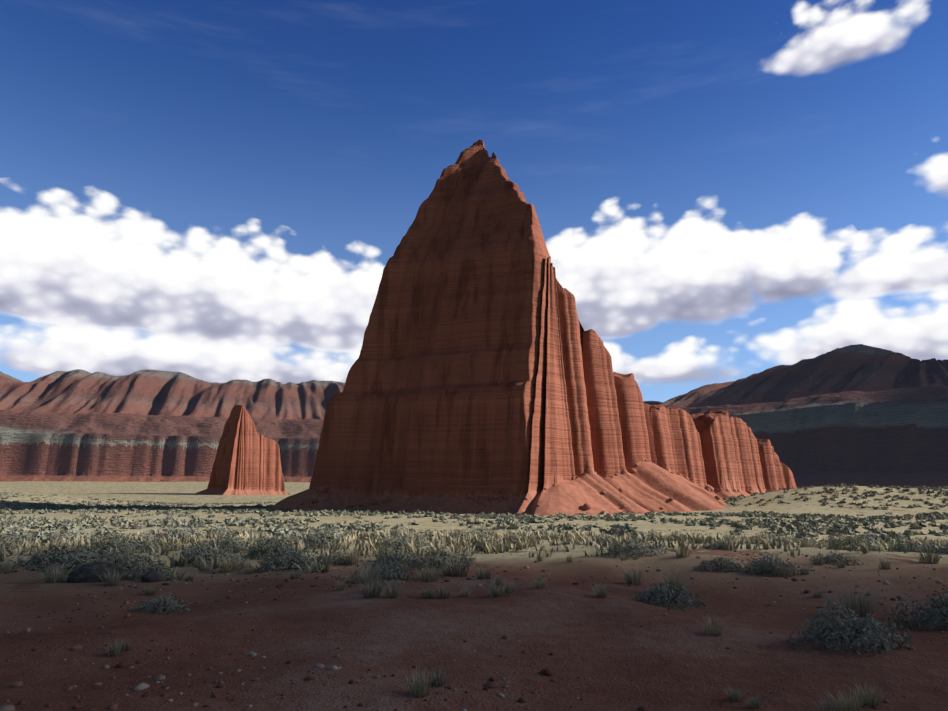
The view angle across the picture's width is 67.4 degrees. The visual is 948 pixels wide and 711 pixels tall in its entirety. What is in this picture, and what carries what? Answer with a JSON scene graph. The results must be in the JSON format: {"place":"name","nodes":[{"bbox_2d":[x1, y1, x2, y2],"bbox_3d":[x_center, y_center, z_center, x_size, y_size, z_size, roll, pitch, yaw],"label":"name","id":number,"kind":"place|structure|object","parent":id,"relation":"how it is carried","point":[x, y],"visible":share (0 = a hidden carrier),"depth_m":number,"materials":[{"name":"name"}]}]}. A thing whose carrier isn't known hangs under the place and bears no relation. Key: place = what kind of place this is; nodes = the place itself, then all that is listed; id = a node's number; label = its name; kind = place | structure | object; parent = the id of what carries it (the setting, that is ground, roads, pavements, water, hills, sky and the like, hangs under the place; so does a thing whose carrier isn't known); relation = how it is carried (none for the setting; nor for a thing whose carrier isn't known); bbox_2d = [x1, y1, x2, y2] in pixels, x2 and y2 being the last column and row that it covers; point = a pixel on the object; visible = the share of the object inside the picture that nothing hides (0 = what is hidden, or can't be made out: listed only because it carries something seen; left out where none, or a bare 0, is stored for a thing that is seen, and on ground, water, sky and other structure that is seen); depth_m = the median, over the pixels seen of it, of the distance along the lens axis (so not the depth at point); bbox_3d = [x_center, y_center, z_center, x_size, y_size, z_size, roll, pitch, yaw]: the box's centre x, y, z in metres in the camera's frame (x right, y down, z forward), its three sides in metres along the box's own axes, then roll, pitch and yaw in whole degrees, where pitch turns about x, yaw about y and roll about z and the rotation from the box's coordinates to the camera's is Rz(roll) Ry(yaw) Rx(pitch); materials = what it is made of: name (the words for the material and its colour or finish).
{"place":"outdoors","nodes":[
{"label":"outdoors","id":0,"kind":"place"},
{"bbox_2d":[0,481,947,710],"bbox_3d":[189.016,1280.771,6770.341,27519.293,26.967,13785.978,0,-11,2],"label":"ground","id":1,"kind":"structure","parent":0,"point":[581,630],"depth_m":7.91,"materials":[{"name":"brown soil"}]},
{"bbox_2d":[66,562,161,582],"bbox_3d":[-6.574,3.987,13.069,1.570,0.412,0.647,4,-11,-19],"label":"shrub","id":2,"kind":"object","parent":1,"relation":"on","point":[84,574],"visible":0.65,"depth_m":12.78,"materials":[{"name":"green plant"}]},
{"bbox_2d":[194,405,289,494],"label":"distant rock monolith","id":3,"kind":"object","parent":1,"relation":"on","point":[247,461],"visible":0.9,"depth_m":657.81,"materials":[{"name":"stone"}]},
{"bbox_2d":[0,369,662,481],"bbox_3d":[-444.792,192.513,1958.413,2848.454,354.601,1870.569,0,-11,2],"label":"cliffs","id":4,"kind":"structure","parent":1,"relation":"on","point":[80,425],"depth_m":1564.98,"materials":[{"name":"brown stone"}]},
{"bbox_2d":[3,522,894,542],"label":"shrubs","id":5,"kind":"object","parent":1,"relation":"on","point":[625,528],"depth_m":27.90,"materials":[{"name":"green plant"}]},
{"bbox_2d":[0,531,935,613],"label":"shrubs","id":6,"kind":"object","parent":1,"relation":"on","point":[201,549],"visible":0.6,"depth_m":14.69,"materials":[{"name":"green plant"}]},
{"bbox_2d":[0,529,944,710],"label":"grass tufts","id":7,"kind":"object","parent":1,"relation":"on","point":[420,687],"visible":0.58,"depth_m":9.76,"materials":[{"name":"green plant"}]},
{"bbox_2d":[0,538,944,710],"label":"pebbles","id":8,"kind":"object","parent":1,"relation":"on","point":[141,686],"visible":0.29,"depth_m":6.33,"materials":[{"name":"stone"}]},
{"bbox_2d":[0,483,947,542],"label":"sage shrubs","id":9,"kind":"object","parent":1,"relation":"on","point":[30,523],"visible":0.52,"depth_m":160.00,"materials":[{"name":"green plant"}]},
{"bbox_2d":[0,527,947,580],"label":"grass tufts","id":10,"kind":"object","parent":1,"relation":"on","point":[447,540],"visible":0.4,"depth_m":20.98,"materials":[{"name":"green plant"}]},
{"bbox_2d":[0,524,947,632],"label":"shrubs","id":11,"kind":"object","parent":1,"relation":"on","point":[938,613],"visible":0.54,"depth_m":15.11,"materials":[{"name":"green plant"}]},
{"bbox_2d":[0,524,947,655],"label":"shrubs","id":12,"kind":"object","parent":1,"relation":"on","point":[844,631],"visible":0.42,"depth_m":7.78,"materials":[{"name":"green plant"}]},
{"bbox_2d":[278,459,752,509],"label":"talus blocks","id":13,"kind":"object","parent":1,"relation":"on","point":[323,489],"visible":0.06,"depth_m":246.75,"materials":[{"name":"brown stone"}]},
{"bbox_2d":[270,140,796,514],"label":"rock monolith","id":14,"kind":"object","parent":1,"relation":"on","point":[481,366],"visible":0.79,"depth_m":260.86,"materials":[{"name":"red stone"}]},
{"bbox_2d":[301,459,797,509],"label":"talus blocks","id":15,"kind":"object","parent":1,"relation":"on","point":[586,506],"visible":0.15,"depth_m":250.77,"materials":[{"name":"brown stone"}]},
{"bbox_2d":[659,344,947,486],"bbox_3d":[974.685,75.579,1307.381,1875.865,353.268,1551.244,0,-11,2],"label":"mountain","id":16,"kind":"structure","parent":1,"relation":"on","point":[861,415],"depth_m":1064.08,"materials":[{"name":"brown stone"}]},
{"bbox_2d":[0,0,947,401],"label":"sky","id":17,"kind":"structure","parent":0,"point":[220,191],"materials":[{"name":"blue"}]}
]}

